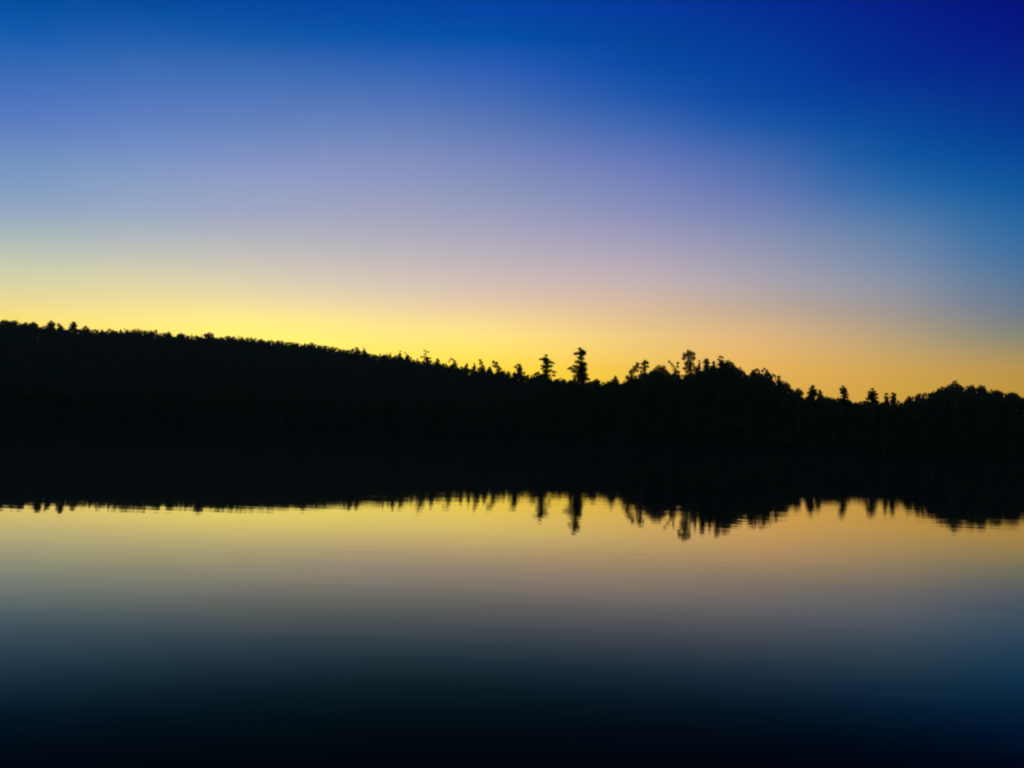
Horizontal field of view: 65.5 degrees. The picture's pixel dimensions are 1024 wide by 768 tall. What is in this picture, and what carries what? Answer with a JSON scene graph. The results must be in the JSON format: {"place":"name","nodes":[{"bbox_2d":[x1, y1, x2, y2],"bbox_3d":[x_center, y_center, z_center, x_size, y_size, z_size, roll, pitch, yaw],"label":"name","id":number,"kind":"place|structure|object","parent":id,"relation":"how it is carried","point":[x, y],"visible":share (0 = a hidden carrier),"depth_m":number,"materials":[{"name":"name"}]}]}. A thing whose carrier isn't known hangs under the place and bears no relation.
{"place":"outdoors","nodes":[
{"label":"outdoors","id":0,"kind":"place"},
{"bbox_2d":[0,417,1023,767],"bbox_3d":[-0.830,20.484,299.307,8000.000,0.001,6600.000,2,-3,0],"label":"lake water","id":1,"kind":"structure","parent":0,"point":[172,595],"depth_m":10.32,"materials":[{"name":"black liquid"}]},
{"bbox_2d":[0,345,1023,459],"bbox_3d":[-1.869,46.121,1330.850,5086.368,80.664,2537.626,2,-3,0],"label":"hillside","id":2,"kind":"structure","parent":0,"point":[273,419],"depth_m":384.93,"materials":[{"name":"black plant"}]},
{"bbox_2d":[2,319,16,326],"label":"leafy tree","id":3,"kind":"object","parent":2,"relation":"on","point":[6,321],"visible":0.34,"depth_m":756.12,"materials":[{"name":"black plant"}]},
{"bbox_2d":[28,322,38,328],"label":"leafy tree","id":4,"kind":"object","parent":2,"relation":"on","point":[32,324],"visible":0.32,"depth_m":762.58,"materials":[{"name":"black plant"}]},
{"bbox_2d":[46,320,55,329],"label":"leafy tree","id":5,"kind":"object","parent":2,"relation":"on","point":[51,324],"visible":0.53,"depth_m":771.05,"materials":[{"name":"black plant"}]},
{"bbox_2d":[56,323,63,332],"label":"leafy tree","id":6,"kind":"object","parent":2,"relation":"on","point":[60,326],"visible":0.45,"depth_m":770.37,"materials":[{"name":"black plant"}]},
{"bbox_2d":[68,321,77,331],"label":"conifer tree","id":7,"kind":"object","parent":2,"relation":"on","point":[72,325],"visible":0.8,"depth_m":773.00,"materials":[{"name":"black plant"}]},
{"bbox_2d":[82,325,89,333],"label":"leafy tree","id":8,"kind":"object","parent":2,"relation":"on","point":[85,327],"visible":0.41,"depth_m":780.96,"materials":[{"name":"black plant"}]},
{"bbox_2d":[204,332,213,341],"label":"leafy tree","id":9,"kind":"object","parent":2,"relation":"on","point":[206,335],"visible":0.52,"depth_m":814.60,"materials":[{"name":"black plant"}]},
{"bbox_2d":[351,346,360,354],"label":"leafy tree","id":10,"kind":"object","parent":2,"relation":"on","point":[357,350],"visible":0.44,"depth_m":777.31,"materials":[{"name":"black plant"}]},
{"bbox_2d":[420,350,432,365],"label":"conifer tree","id":11,"kind":"object","parent":2,"relation":"on","point":[426,359],"visible":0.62,"depth_m":694.40,"materials":[{"name":"black plant"}]},
{"bbox_2d":[448,358,456,368],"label":"leafy tree","id":12,"kind":"object","parent":2,"relation":"on","point":[455,363],"visible":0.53,"depth_m":662.47,"materials":[{"name":"black plant"}]},
{"bbox_2d":[479,359,484,373],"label":"leafy tree","id":13,"kind":"object","parent":2,"relation":"on","point":[482,369],"visible":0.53,"depth_m":613.51,"materials":[{"name":"black plant"}]},
{"bbox_2d":[492,361,503,377],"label":"leafy tree","id":14,"kind":"object","parent":2,"relation":"on","point":[498,369],"visible":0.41,"depth_m":593.67,"materials":[{"name":"black plant"}]},
{"bbox_2d":[0,320,1023,459],"bbox_3d":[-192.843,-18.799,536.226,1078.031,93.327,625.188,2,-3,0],"label":"forest","id":15,"kind":"object","parent":2,"relation":"on","point":[286,379],"visible":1,"depth_m":396.34,"materials":[{"name":"black plant"}]},
{"bbox_2d":[514,363,523,379],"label":"conifer tree","id":16,"kind":"object","parent":2,"relation":"on","point":[519,369],"visible":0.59,"depth_m":544.57,"materials":[{"name":"black plant"}]},
{"bbox_2d":[533,354,556,382],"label":"conifer tree","id":17,"kind":"object","parent":2,"relation":"on","point":[546,366],"visible":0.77,"depth_m":483.48,"materials":[{"name":"black plant"}]},
{"bbox_2d":[567,347,590,384],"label":"conifer tree","id":18,"kind":"object","parent":2,"relation":"on","point":[580,370],"visible":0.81,"depth_m":418.24,"materials":[{"name":"black plant"}]},
{"bbox_2d":[592,378,600,392],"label":"leafy tree","id":19,"kind":"object","parent":2,"relation":"on","point":[596,380],"visible":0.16,"depth_m":391.04,"materials":[{"name":"black plant"}]},
{"bbox_2d":[610,376,618,390],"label":"leafy tree","id":20,"kind":"object","parent":2,"relation":"on","point":[615,379],"visible":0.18,"depth_m":377.63,"materials":[{"name":"black plant"}]},
{"bbox_2d":[625,362,639,385],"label":"leafy tree","id":21,"kind":"object","parent":2,"relation":"on","point":[631,372],"visible":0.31,"depth_m":370.55,"materials":[{"name":"black plant"}]},
{"bbox_2d":[638,360,649,385],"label":"leafy tree","id":22,"kind":"object","parent":2,"relation":"on","point":[644,363],"visible":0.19,"depth_m":367.86,"materials":[{"name":"black plant"}]},
{"bbox_2d":[647,365,667,385],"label":"leafy tree","id":23,"kind":"object","parent":2,"relation":"on","point":[658,369],"visible":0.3,"depth_m":359.43,"materials":[{"name":"black plant"}]},
{"bbox_2d":[668,360,681,383],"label":"leafy tree","id":24,"kind":"object","parent":2,"relation":"on","point":[675,372],"visible":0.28,"depth_m":363.70,"materials":[{"name":"black plant"}]},
{"bbox_2d":[681,349,696,393],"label":"leafy tree","id":25,"kind":"object","parent":2,"relation":"on","point":[689,363],"visible":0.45,"depth_m":356.52,"materials":[{"name":"black plant"}]},
{"bbox_2d":[695,360,700,375],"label":"leafy tree","id":26,"kind":"object","parent":2,"relation":"on","point":[698,367],"visible":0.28,"depth_m":366.33,"materials":[{"name":"black plant"}]},
{"bbox_2d":[702,359,710,371],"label":"conifer tree","id":27,"kind":"object","parent":2,"relation":"on","point":[706,362],"visible":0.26,"depth_m":364.63,"materials":[{"name":"black plant"}]},
{"bbox_2d":[716,355,726,382],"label":"conifer tree","id":28,"kind":"object","parent":2,"relation":"on","point":[721,363],"visible":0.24,"depth_m":355.10,"materials":[{"name":"black plant"}]},
{"bbox_2d":[724,360,738,374],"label":"leafy tree","id":29,"kind":"object","parent":2,"relation":"on","point":[730,363],"visible":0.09,"depth_m":362.63,"materials":[{"name":"black plant"}]},
{"bbox_2d":[750,368,759,382],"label":"conifer tree","id":30,"kind":"object","parent":2,"relation":"on","point":[754,372],"visible":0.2,"depth_m":352.85,"materials":[{"name":"black plant"}]},
{"bbox_2d":[760,367,775,384],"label":"leafy tree","id":31,"kind":"object","parent":2,"relation":"on","point":[766,372],"visible":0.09,"depth_m":355.98,"materials":[{"name":"black plant"}]},
{"bbox_2d":[775,375,782,387],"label":"leafy tree","id":32,"kind":"object","parent":2,"relation":"on","point":[778,380],"visible":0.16,"depth_m":352.82,"materials":[{"name":"black plant"}]},
{"bbox_2d":[781,382,793,397],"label":"leafy tree","id":33,"kind":"object","parent":2,"relation":"on","point":[789,387],"visible":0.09,"depth_m":346.63,"materials":[{"name":"black plant"}]},
{"bbox_2d":[794,388,803,398],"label":"leafy tree","id":34,"kind":"object","parent":2,"relation":"on","point":[798,391],"visible":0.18,"depth_m":343.51,"materials":[{"name":"black plant"}]},
{"bbox_2d":[806,385,817,408],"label":"conifer tree","id":35,"kind":"object","parent":2,"relation":"on","point":[813,392],"visible":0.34,"depth_m":342.97,"materials":[{"name":"black plant"}]},
{"bbox_2d":[816,390,823,412],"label":"leafy tree","id":36,"kind":"object","parent":2,"relation":"on","point":[820,395],"visible":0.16,"depth_m":340.04,"materials":[{"name":"black plant"}]},
{"bbox_2d":[839,385,849,421],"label":"conifer tree","id":37,"kind":"object","parent":2,"relation":"on","point":[843,390],"visible":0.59,"depth_m":332.17,"materials":[{"name":"black plant"}]},
{"bbox_2d":[865,388,878,416],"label":"conifer tree","id":38,"kind":"object","parent":2,"relation":"on","point":[872,395],"visible":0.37,"depth_m":329.36,"materials":[{"name":"black plant"}]},
{"bbox_2d":[883,393,890,404],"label":"conifer tree","id":39,"kind":"object","parent":2,"relation":"on","point":[886,399],"visible":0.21,"depth_m":332.54,"materials":[{"name":"black plant"}]},
{"bbox_2d":[889,392,898,447],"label":"conifer tree","id":40,"kind":"object","parent":2,"relation":"on","point":[893,400],"visible":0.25,"depth_m":322.06,"materials":[{"name":"black plant"}]},
{"bbox_2d":[903,396,912,424],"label":"leafy tree","id":41,"kind":"object","parent":2,"relation":"on","point":[909,399],"visible":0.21,"depth_m":319.25,"materials":[{"name":"black plant"}]},
{"bbox_2d":[950,381,964,406],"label":"leafy tree","id":42,"kind":"object","parent":2,"relation":"on","point":[956,385],"visible":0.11,"depth_m":313.89,"materials":[{"name":"black plant"}]},
{"bbox_2d":[964,384,974,390],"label":"leafy tree","id":43,"kind":"object","parent":2,"relation":"on","point":[969,386],"visible":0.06,"depth_m":318.13,"materials":[{"name":"black plant"}]},
{"bbox_2d":[975,385,987,429],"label":"leafy tree","id":44,"kind":"object","parent":2,"relation":"on","point":[980,388],"visible":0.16,"depth_m":307.89,"materials":[{"name":"black plant"}]},
{"bbox_2d":[991,390,1003,430],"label":"leafy tree","id":45,"kind":"object","parent":2,"relation":"on","point":[997,392],"visible":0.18,"depth_m":306.35,"materials":[{"name":"black plant"}]},
{"bbox_2d":[1011,392,1019,406],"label":"leafy tree","id":46,"kind":"object","parent":2,"relation":"on","point":[1016,395],"visible":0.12,"depth_m":300.74,"materials":[{"name":"black plant"}]},
{"bbox_2d":[0,0,1023,404],"label":"sky","id":47,"kind":"structure","parent":0,"point":[827,195],"materials":[{"name":"blue"}]}
]}

